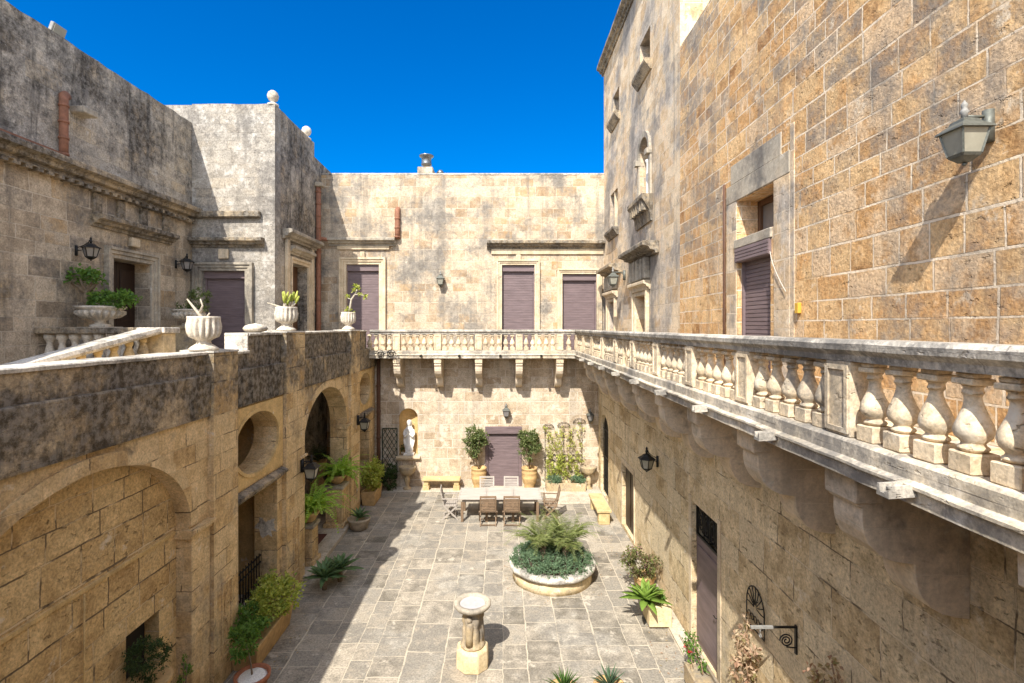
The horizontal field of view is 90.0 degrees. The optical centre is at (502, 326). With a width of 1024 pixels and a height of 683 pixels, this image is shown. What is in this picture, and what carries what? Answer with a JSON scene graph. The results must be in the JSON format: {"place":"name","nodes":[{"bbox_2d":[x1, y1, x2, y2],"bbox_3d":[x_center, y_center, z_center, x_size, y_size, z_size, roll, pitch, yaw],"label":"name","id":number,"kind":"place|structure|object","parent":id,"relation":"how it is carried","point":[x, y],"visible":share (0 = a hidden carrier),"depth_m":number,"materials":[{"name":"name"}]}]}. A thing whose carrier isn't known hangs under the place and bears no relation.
{"place":"outdoors","nodes":[
{"label":"outdoors","id":0,"kind":"place"},
{"bbox_2d":[0,0,202,363],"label":"palace wing","id":1,"kind":"structure","parent":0,"point":[99,153],"depth_m":11.50,"materials":[{"name":"grey stone"}]},
{"bbox_2d":[48,21,66,37],"bbox_3d":[-9.746,-6.444,11.200,0.168,0.320,0.460,0,0,0],"label":"floodlight","id":2,"kind":"object","parent":1,"relation":"on","point":[58,29],"visible":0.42,"depth_m":11.14,"materials":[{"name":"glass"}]},
{"bbox_2d":[75,237,101,260],"bbox_3d":[-9.314,-1.757,11.471,0.515,0.541,0.346,0,0,-26],"label":"wall lantern","id":3,"kind":"object","parent":1,"relation":"attached to","point":[91,250],"depth_m":11.44,"materials":[{"name":"black metal"}]},
{"bbox_2d":[104,246,160,347],"bbox_3d":[-9.759,-0.485,13.246,0.581,2.954,1.869,0,0,0],"label":"door","id":4,"kind":"structure","parent":1,"relation":"in","point":[119,275],"depth_m":13.57,"materials":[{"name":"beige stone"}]},
{"bbox_2d":[175,254,194,271],"bbox_3d":[-9.309,-1.880,15.027,0.522,0.568,0.359,0,0,27],"label":"wall lantern","id":5,"kind":"object","parent":1,"relation":"attached to","point":[186,263],"depth_m":14.93,"materials":[{"name":"black metal"}]},
{"bbox_2d":[6,0,620,172],"label":"sky","id":6,"kind":"structure","parent":0,"point":[475,86],"materials":[{"name":"blue"}]},
{"bbox_2d":[318,534,326,543],"bbox_3d":[-5.385,6.065,14.450,0.470,0.020,1.100,0,0,0],"label":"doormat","id":7,"kind":"object","parent":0,"point":[321,537],"visible":0.3,"depth_m":14.73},
{"bbox_2d":[224,492,686,682],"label":"courtyard paving","id":8,"kind":"structure","parent":0,"point":[389,613],"depth_m":11.08,"materials":[{"name":"grey stone"}]},
{"bbox_2d":[121,634,173,682],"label":"potted plant","id":9,"kind":"object","parent":8,"relation":"on","point":[154,673],"visible":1,"depth_m":7.07,"materials":[{"name":"green plant"}]},
{"bbox_2d":[176,653,193,682],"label":"shrub","id":10,"kind":"object","parent":8,"relation":"on","point":[187,669],"visible":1,"depth_m":7.77,"materials":[{"name":"green plant"}]},
{"bbox_2d":[0,329,380,682],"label":"arcade","id":11,"kind":"object","parent":8,"relation":"on","point":[156,495],"visible":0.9,"depth_m":7.62,"materials":[{"name":"stone"}]},
{"bbox_2d":[0,327,179,364],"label":"stair balustrade","id":12,"kind":"object","parent":11,"relation":"on","point":[148,340],"visible":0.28,"depth_m":10.41,"materials":[{"name":"stone"}]},
{"bbox_2d":[61,262,142,357],"bbox_3d":[-9.043,-0.222,11.449,1.844,2.449,0.956,0,0,0],"label":"pedestal bowl","id":13,"kind":"object","parent":11,"relation":"on","point":[100,315],"visible":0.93,"depth_m":11.29,"materials":[{"name":"stone"}]},
{"bbox_2d":[171,287,212,351],"bbox_3d":[-8.851,-0.073,14.599,1.077,2.152,0.881,0,0,0],"label":"pedestal bowl","id":14,"kind":"object","parent":11,"relation":"on","point":[184,341],"visible":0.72,"depth_m":14.36,"materials":[{"name":"stone"}]},
{"bbox_2d":[185,299,221,350],"bbox_3d":[-5.128,-0.043,8.779,0.542,0.890,0.544,0,0,-34],"label":"urn planter","id":15,"kind":"object","parent":11,"relation":"on","point":[202,331],"visible":1,"depth_m":8.61,"materials":[{"name":"stone"}]},
{"bbox_2d":[242,323,267,331],"bbox_3d":[-5.150,0.016,10.650,0.493,0.192,0.484,0,0,0],"label":"stone boss","id":16,"kind":"object","parent":11,"relation":"on","point":[254,327],"visible":0.94,"depth_m":10.49,"materials":[{"name":"white stone"}]},
{"bbox_2d":[267,291,299,330],"bbox_3d":[-5.149,-0.387,12.085,0.639,0.957,0.528,0,0,34],"label":"urn planter","id":17,"kind":"object","parent":11,"relation":"on","point":[286,315],"visible":1,"depth_m":11.91,"materials":[{"name":"stone"}]},
{"bbox_2d":[300,455,320,481],"bbox_3d":[-4.672,3.410,12.350,0.436,0.660,0.332,0,0,0],"label":"wall lantern","id":18,"kind":"object","parent":11,"relation":"attached to","point":[310,469],"depth_m":12.27,"materials":[{"name":"black metal"}]},
{"bbox_2d":[305,518,320,565],"bbox_3d":[-5.081,5.558,13.250,0.550,1.038,0.545,0,0,0],"label":"stone pedestal","id":19,"kind":"object","parent":11,"relation":"on","point":[312,555],"visible":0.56,"depth_m":13.03,"materials":[{"name":"beige stone"}]},
{"bbox_2d":[305,481,354,532],"bbox_3d":[-4.908,4.771,13.242,2.096,1.125,2.082,0,0,-42],"label":"potted fern","id":20,"kind":"object","parent":19,"relation":"on","point":[314,507],"visible":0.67,"depth_m":13.20,"materials":[{"name":"green plant"}]},
{"bbox_2d":[305,438,329,502],"bbox_3d":[-6.440,4.975,17.614,1.277,2.212,1.268,0,0,31],"label":"potted plant","id":21,"kind":"object","parent":11,"relation":"on","point":[318,460],"visible":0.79,"depth_m":17.45,"materials":[{"name":"green plant"}]},
{"bbox_2d":[323,481,348,527],"bbox_3d":[-5.119,5.447,15.750,0.619,1.260,0.623,0,0,0],"label":"stone pedestal","id":22,"kind":"object","parent":11,"relation":"on","point":[341,519],"visible":0.77,"depth_m":15.50,"materials":[{"name":"beige stone"}]},
{"bbox_2d":[310,451,377,488],"bbox_3d":[-5.140,4.459,15.723,2.094,1.066,1.932,0,0,25],"label":"potted fern","id":23,"kind":"object","parent":22,"relation":"on","point":[336,474],"visible":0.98,"depth_m":15.60,"materials":[{"name":"green plant"}]},
{"bbox_2d":[341,283,367,329],"bbox_3d":[-4.900,-0.679,16.951,0.941,1.543,0.498,0,0,0],"label":"urn planter","id":24,"kind":"object","parent":11,"relation":"on","point":[348,318],"visible":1,"depth_m":16.85,"materials":[{"name":"stone"}]},
{"bbox_2d":[357,412,370,431],"bbox_3d":[-4.672,3.180,17.100,0.436,0.660,0.332,0,0,0],"label":"wall lantern","id":25,"kind":"object","parent":11,"relation":"attached to","point":[364,423],"depth_m":17.01,"materials":[{"name":"black metal"}]},
{"bbox_2d":[225,618,270,682],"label":"potted plant","id":26,"kind":"object","parent":8,"relation":"on","point":[255,673],"visible":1,"depth_m":8.66,"materials":[{"name":"green plant"}]},
{"bbox_2d":[231,568,306,670],"bbox_3d":[-4.571,5.578,10.035,1.102,1.249,1.979,0,0,0],"label":"planted trough","id":27,"kind":"object","parent":8,"relation":"on","point":[271,617],"visible":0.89,"depth_m":9.90,"materials":[{"name":"ceramic"}]},
{"bbox_2d":[302,555,346,590],"bbox_3d":[-4.179,5.856,12.106,0.994,0.688,1.111,0,0,12],"label":"agave","id":28,"kind":"object","parent":8,"relation":"on","point":[323,572],"visible":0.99,"depth_m":12.04,"materials":[{"name":"green plant"}]},
{"bbox_2d":[327,553,363,581],"bbox_3d":[-3.938,5.868,12.524,1.033,0.664,1.048,0,0,-37],"label":"agave","id":29,"kind":"object","parent":8,"relation":"on","point":[344,561],"visible":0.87,"depth_m":12.47,"materials":[{"name":"green plant"}]},
{"bbox_2d":[347,507,370,530],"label":"potted plant","id":30,"kind":"object","parent":8,"relation":"on","point":[359,520],"visible":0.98,"depth_m":15.60,"materials":[{"name":"green plant"}]},
{"bbox_2d":[360,455,385,505],"bbox_3d":[-4.600,5.393,18.235,0.911,1.616,1.386,0,0,0],"label":"planted trough","id":31,"kind":"object","parent":8,"relation":"on","point":[371,493],"visible":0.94,"depth_m":17.97,"materials":[{"name":"ceramic"}]},
{"bbox_2d":[440,485,458,519],"bbox_3d":[-1.750,5.721,16.748,0.593,0.992,0.610,0,0,-3],"label":"folding chair","id":32,"kind":"object","parent":8,"relation":"on","point":[447,502],"visible":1,"depth_m":16.52,"materials":[{"name":"brown wood"}]},
{"bbox_2d":[454,592,490,674],"bbox_3d":[-0.559,5.615,9.401,0.682,1.176,0.682,0,0,0],"label":"bird bath","id":33,"kind":"object","parent":8,"relation":"on","point":[472,646],"visible":1,"depth_m":9.23,"materials":[{"name":"beige stone"}]},
{"bbox_2d":[479,476,494,506],"bbox_3d":[-0.551,5.721,17.651,0.578,0.992,0.593,0,0,-2],"label":"folding chair","id":34,"kind":"object","parent":8,"relation":"on","point":[481,485],"visible":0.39,"depth_m":17.88,"materials":[{"name":"brown wood"}]},
{"bbox_2d":[479,496,496,526],"bbox_3d":[-0.469,5.721,16.099,0.578,0.992,0.593,0,0,-2],"label":"folding chair","id":35,"kind":"object","parent":8,"relation":"on","point":[492,502],"visible":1,"depth_m":15.89,"materials":[{"name":"brown wood"}]},
{"bbox_2d":[458,488,541,521],"bbox_3d":[-0.099,5.824,16.800,2.657,0.752,1.150,0,0,0],"label":"dining table","id":36,"kind":"object","parent":8,"relation":"on","point":[475,494],"visible":0.9,"depth_m":16.66,"materials":[{"name":"white wood"}]},
{"bbox_2d":[504,476,518,506],"bbox_3d":[0.281,5.721,17.651,0.578,0.992,0.593,0,0,1],"label":"folding chair","id":37,"kind":"object","parent":8,"relation":"on","point":[517,481],"visible":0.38,"depth_m":17.88,"materials":[{"name":"brown wood"}]},
{"bbox_2d":[503,496,520,526],"bbox_3d":[0.279,5.721,16.099,0.578,0.992,0.593,0,0,2],"label":"folding chair","id":38,"kind":"object","parent":8,"relation":"on","point":[506,502],"visible":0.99,"depth_m":15.89,"materials":[{"name":"brown wood"}]},
{"bbox_2d":[542,484,560,518],"bbox_3d":[1.581,5.721,16.748,0.593,0.992,0.610,0,0,3],"label":"folding chair","id":39,"kind":"object","parent":8,"relation":"on","point":[549,502],"visible":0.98,"depth_m":16.61,"materials":[{"name":"brown wood"}]},
{"bbox_2d":[509,544,595,596],"bbox_3d":[1.225,5.982,12.747,2.164,0.451,2.154,0,0,0],"label":"round planter","id":40,"kind":"object","parent":8,"relation":"on","point":[572,584],"visible":0.56,"depth_m":11.94,"materials":[{"name":"stone"}]},
{"bbox_2d":[499,510,581,559],"bbox_3d":[0.901,5.170,12.665,1.953,1.206,1.822,0,0,-17],"label":"dwarf palm","id":41,"kind":"object","parent":40,"relation":"on","point":[532,537],"visible":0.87,"depth_m":12.60,"materials":[{"name":"green plant"}]},
{"bbox_2d":[506,536,596,579],"bbox_3d":[1.213,5.685,12.782,2.275,0.518,2.190,0,0,0],"label":"ground cover","id":42,"kind":"object","parent":40,"relation":"in","point":[541,564],"visible":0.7,"depth_m":12.39,"materials":[{"name":"green plant"}]},
{"bbox_2d":[525,508,606,559],"bbox_3d":[1.563,5.088,12.633,2.039,1.372,1.916,0,0,0],"label":"dwarf palm","id":43,"kind":"object","parent":40,"relation":"on","point":[574,532],"visible":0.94,"depth_m":12.60,"materials":[{"name":"green plant"}]},
{"bbox_2d":[543,664,581,682],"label":"potted plant","id":44,"kind":"object","parent":8,"relation":"on","point":[565,679],"visible":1,"depth_m":8.29,"materials":[{"name":"green plant"}]},
{"bbox_2d":[589,493,611,524],"bbox_3d":[3.175,5.964,16.825,0.456,0.473,1.656,0,0,0],"label":"stone bench","id":45,"kind":"object","parent":8,"relation":"on","point":[599,504],"visible":0.98,"depth_m":16.26,"materials":[{"name":"beige stone"}]},
{"bbox_2d":[591,663,623,682],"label":"potted plant","id":46,"kind":"object","parent":8,"relation":"on","point":[605,677],"visible":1,"depth_m":8.36,"materials":[{"name":"green plant"}]},
{"bbox_2d":[626,548,692,661],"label":"kerb","id":47,"kind":"structure","parent":8,"relation":"on","point":[676,629],"depth_m":10.34,"materials":[{"name":"beige stone"}]},
{"bbox_2d":[618,543,663,585],"bbox_3d":[3.222,5.623,11.959,1.011,1.056,1.053,0,0,37],"label":"potted plant","id":48,"kind":"object","parent":47,"relation":"on","point":[646,571],"visible":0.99,"depth_m":11.77,"materials":[{"name":"green plant"}]},
{"bbox_2d":[619,577,671,626],"bbox_3d":[2.947,5.732,10.694,1.097,0.840,1.039,0,0,0],"label":"planted trough","id":49,"kind":"object","parent":47,"relation":"on","point":[655,606],"visible":1,"depth_m":10.51,"materials":[{"name":"stone"}]},
{"bbox_2d":[682,630,718,682],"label":"planted trough","id":50,"kind":"object","parent":47,"relation":"on","point":[697,671],"visible":1,"depth_m":8.83,"materials":[{"name":"stone"}]},
{"bbox_2d":[381,486,607,503],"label":"path","id":51,"kind":"structure","parent":0,"point":[578,498],"depth_m":19.17,"materials":[{"name":"beige stone"}]},
{"bbox_2d":[378,463,398,490],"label":"shrub","id":52,"kind":"object","parent":51,"relation":"on","point":[390,474],"visible":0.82,"depth_m":19.38,"materials":[{"name":"green plant"}]},
{"bbox_2d":[398,465,415,489],"bbox_3d":[-3.657,5.758,19.551,0.660,0.884,0.466,0,0,0],"label":"pedestal basin","id":53,"kind":"object","parent":51,"relation":"on","point":[406,471],"visible":1,"depth_m":19.46,"materials":[{"name":"stone"}]},
{"bbox_2d":[422,476,460,489],"bbox_3d":[-2.340,5.965,19.488,1.442,0.474,0.420,0,0,0],"label":"stone bench","id":54,"kind":"object","parent":51,"relation":"on","point":[427,479],"visible":1,"depth_m":19.35,"materials":[{"name":"beige stone"}]},
{"bbox_2d":[461,424,489,487],"bbox_3d":[-1.036,4.928,19.380,0.864,2.549,1.000,0,0,42],"label":"potted tree","id":55,"kind":"object","parent":51,"relation":"on","point":[477,440],"visible":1,"depth_m":19.27,"materials":[{"name":"green plant"}]},
{"bbox_2d":[517,428,541,487],"bbox_3d":[1.018,4.997,19.403,1.026,2.407,0.902,0,0,0],"label":"potted tree","id":56,"kind":"object","parent":51,"relation":"on","point":[529,475],"visible":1,"depth_m":19.25,"materials":[{"name":"green plant"}]},
{"bbox_2d":[543,473,586,491],"bbox_3d":[2.330,5.878,19.382,1.728,0.646,0.723,0,0,0],"label":"planted trough","id":57,"kind":"object","parent":51,"relation":"on","point":[575,485],"visible":1,"depth_m":19.15,"materials":[{"name":"stone"}]},
{"bbox_2d":[580,465,596,489],"bbox_3d":[3.268,5.761,19.549,0.664,0.885,0.459,0,0,0],"label":"pedestal basin","id":58,"kind":"object","parent":51,"relation":"on","point":[588,471],"visible":0.98,"depth_m":19.45,"materials":[{"name":"stone"}]},
{"bbox_3d":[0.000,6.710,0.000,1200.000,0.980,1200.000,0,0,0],"label":"ground","id":59,"kind":"structure","parent":0,"visible":0},
{"bbox_2d":[165,90,330,495],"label":"palace pavilion","id":60,"kind":"structure","parent":59,"relation":"on","point":[255,242],"depth_m":15.80,"materials":[{"name":"stone"}]},
{"bbox_2d":[191,262,253,348],"bbox_3d":[-8.616,-0.500,15.859,1.854,2.983,0.383,0,0,0],"label":"door","id":61,"kind":"structure","parent":60,"relation":"in","point":[231,284],"depth_m":16.01,"materials":[{"name":"purple wood"}]},
{"bbox_2d":[290,256,311,330],"bbox_3d":[-7.204,-0.672,17.750,0.512,3.325,1.761,0,0,0],"label":"door frame","id":62,"kind":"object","parent":60,"relation":"in","point":[293,270],"depth_m":18.29,"materials":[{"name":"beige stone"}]},
{"bbox_2d":[321,153,604,486],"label":"palace rear wing","id":63,"kind":"structure","parent":59,"relation":"on","point":[512,251],"depth_m":19.84,"materials":[{"name":"beige stone"}]},
{"bbox_2d":[339,257,385,349],"bbox_3d":[-5.430,-0.900,19.870,1.806,3.586,0.320,0,0,0],"label":"door","id":64,"kind":"structure","parent":63,"relation":"in","point":[370,272],"depth_m":19.99,"materials":[{"name":"wood"}]},
{"bbox_2d":[382,428,396,478],"bbox_3d":[-4.380,4.885,19.790,0.590,1.960,0.051,0,0,0],"label":"lattice trellis","id":65,"kind":"object","parent":63,"relation":"attached to","point":[388,447],"visible":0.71,"depth_m":19.78,"materials":[{"name":"green paint"}]},
{"bbox_2d":[403,420,414,455],"bbox_3d":[-3.660,4.302,19.966,0.487,1.354,0.348,0,0,0],"label":"statue","id":66,"kind":"object","parent":63,"relation":"on","point":[409,436],"visible":1,"depth_m":19.89,"materials":[{"name":"white stone"}]},
{"bbox_2d":[436,271,444,286],"bbox_3d":[-2.400,-1.847,19.676,0.316,0.627,0.367,0,0,0],"label":"wall lantern","id":67,"kind":"object","parent":63,"relation":"attached to","point":[440,278],"depth_m":19.55,"materials":[{"name":"grey metal"}]},
{"bbox_2d":[485,426,521,485],"bbox_3d":[0.020,5.009,19.845,1.424,2.320,0.150,0,0,0],"label":"door","id":68,"kind":"structure","parent":63,"relation":"in","point":[502,459],"depth_m":19.88,"materials":[{"name":"brown wood"}]},
{"bbox_2d":[502,404,509,417],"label":"wall lantern","id":69,"kind":"object","parent":63,"relation":"attached to","point":[506,410],"depth_m":19.56,"materials":[{"name":"grey metal"}]},
{"bbox_2d":[497,260,539,349],"bbox_3d":[0.589,-0.854,19.879,1.665,3.494,0.302,0,0,0],"label":"door","id":70,"kind":"structure","parent":63,"relation":"in","point":[518,281],"depth_m":19.99,"materials":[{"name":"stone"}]},
{"bbox_2d":[542,418,585,460],"bbox_3d":[2.360,4.711,19.789,1.679,2.378,0.018,0,0,0],"label":"iron trellis","id":71,"kind":"object","parent":63,"relation":"attached to","point":[564,426],"visible":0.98,"depth_m":19.78,"materials":[{"name":"metal"}]},
{"bbox_2d":[543,423,584,481],"bbox_3d":[2.352,4.814,19.651,1.662,2.309,0.472,0,0,0],"label":"climbing plant","id":72,"kind":"object","parent":71,"relation":"attached to","point":[560,464],"visible":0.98,"depth_m":19.69,"materials":[{"name":"green plant"}]},
{"bbox_2d":[557,269,601,349],"bbox_3d":[2.960,-0.680,19.879,1.723,3.143,0.302,0,0,0],"label":"door","id":73,"kind":"structure","parent":63,"relation":"in","point":[579,291],"depth_m":19.99,"materials":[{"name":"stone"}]},
{"bbox_2d":[586,408,594,422],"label":"wall lantern","id":74,"kind":"object","parent":63,"relation":"attached to","point":[590,415],"depth_m":19.57,"materials":[{"name":"grey metal"}]},
{"bbox_2d":[598,0,1023,682],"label":"palace right wing","id":75,"kind":"structure","parent":59,"relation":"on","point":[828,190],"depth_m":6.02,"materials":[{"name":"beige stone"}]},
{"bbox_2d":[603,417,607,494],"bbox_3d":[3.844,4.695,18.700,0.112,2.930,1.380,0,0,0],"label":"door","id":76,"kind":"structure","parent":75,"relation":"in","point":[605,426],"depth_m":19.18,"materials":[{"name":"black metal"}]},
{"bbox_2d":[621,457,634,544],"bbox_3d":[3.764,5.070,15.149,0.193,2.064,1.600,0,0,0],"label":"door frame","id":77,"kind":"structure","parent":75,"relation":"in","point":[630,473],"depth_m":15.30,"materials":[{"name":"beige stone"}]},
{"bbox_2d":[638,447,658,471],"bbox_3d":[3.441,3.156,12.190,0.472,0.607,0.374,0,0,30],"label":"wall lantern","id":78,"kind":"object","parent":75,"relation":"attached to","point":[647,459],"depth_m":12.12,"materials":[{"name":"black metal"}]},
{"bbox_2d":[596,0,709,332],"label":"tower building","id":79,"kind":"structure","parent":75,"relation":"on","point":[638,67],"depth_m":14.08,"materials":[{"name":"stone"}]},
{"bbox_2d":[604,226,618,241],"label":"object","id":80,"kind":"structure","parent":79,"relation":"in","point":[613,231],"depth_m":17.81,"materials":[{"name":"stone"}]},
{"bbox_2d":[606,110,619,132],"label":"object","id":81,"kind":"structure","parent":79,"relation":"in","point":[615,117],"depth_m":17.59,"materials":[{"name":"stone"}]},
{"bbox_2d":[607,268,625,287],"bbox_3d":[3.647,-1.590,16.400,0.586,0.660,0.332,0,0,0],"label":"wall lantern","id":82,"kind":"object","parent":79,"relation":"attached to","point":[613,276],"depth_m":16.31,"materials":[{"name":"grey metal"}]},
{"bbox_2d":[627,131,652,230],"bbox_3d":[4.002,-4.089,14.175,0.775,2.582,1.556,0,0,0],"label":"window","id":83,"kind":"structure","parent":79,"relation":"in","point":[640,210],"depth_m":13.88,"materials":[{"name":"beige stone"}]},
{"bbox_2d":[631,57,651,91],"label":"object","id":84,"kind":"structure","parent":79,"relation":"in","point":[645,67],"depth_m":13.96,"materials":[{"name":"stone"}]},
{"bbox_2d":[367,330,1023,618],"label":"balcony","id":85,"kind":"structure","parent":75,"relation":"attached to","point":[907,503],"depth_m":4.12,"materials":[{"name":"stone"}]},
{"bbox_2d":[689,493,720,682],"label":"door","id":86,"kind":"structure","parent":75,"relation":"in","point":[708,558],"depth_m":9.44,"materials":[{"name":"purple wood"}]},
{"bbox_2d":[728,612,762,682],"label":"climbing plant","id":87,"kind":"object","parent":75,"relation":"attached to","point":[751,660],"visible":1,"depth_m":7.33,"materials":[{"name":"beige plant"}]},
{"bbox_2d":[734,238,770,374],"bbox_3d":[3.971,-0.205,8.030,0.199,2.190,1.100,0,0,0],"label":"door","id":88,"kind":"structure","parent":75,"relation":"in","point":[755,258],"depth_m":8.09,"materials":[{"name":"brown wood"}]},
{"bbox_2d":[746,585,764,641],"bbox_3d":[3.675,4.089,7.430,0.050,0.635,0.536,0,0,0],"label":"iron sunburst","id":89,"kind":"object","parent":75,"relation":"attached to","point":[754,602],"visible":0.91,"depth_m":7.42,"materials":[{"name":"black metal"}]},
{"bbox_2d":[758,194,773,231],"bbox_3d":[4.300,-1.780,7.990,0.080,0.620,1.160,0,0,0],"label":"window","id":90,"kind":"structure","parent":75,"relation":"in","point":[765,206],"depth_m":8.37,"materials":[{"name":"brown wood"}]},
{"bbox_2d":[750,625,797,654],"bbox_3d":[3.410,3.940,6.450,0.580,0.360,0.060,0,0,0],"label":"wall bracket","id":91,"kind":"object","parent":75,"relation":"attached to","point":[795,627],"depth_m":6.44,"materials":[{"name":"black metal"}]},
{"bbox_2d":[802,655,843,682],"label":"climbing plant","id":92,"kind":"object","parent":75,"relation":"attached to","point":[834,662],"visible":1,"depth_m":5.67,"materials":[{"name":"brown plant"}]},
{"bbox_2d":[934,100,996,165],"bbox_3d":[3.754,-1.556,4.110,0.365,0.528,0.266,0,0,0],"label":"wall lantern","id":93,"kind":"object","parent":75,"relation":"attached to","point":[965,138],"depth_m":4.07,"materials":[{"name":"grey metal"}]}
]}

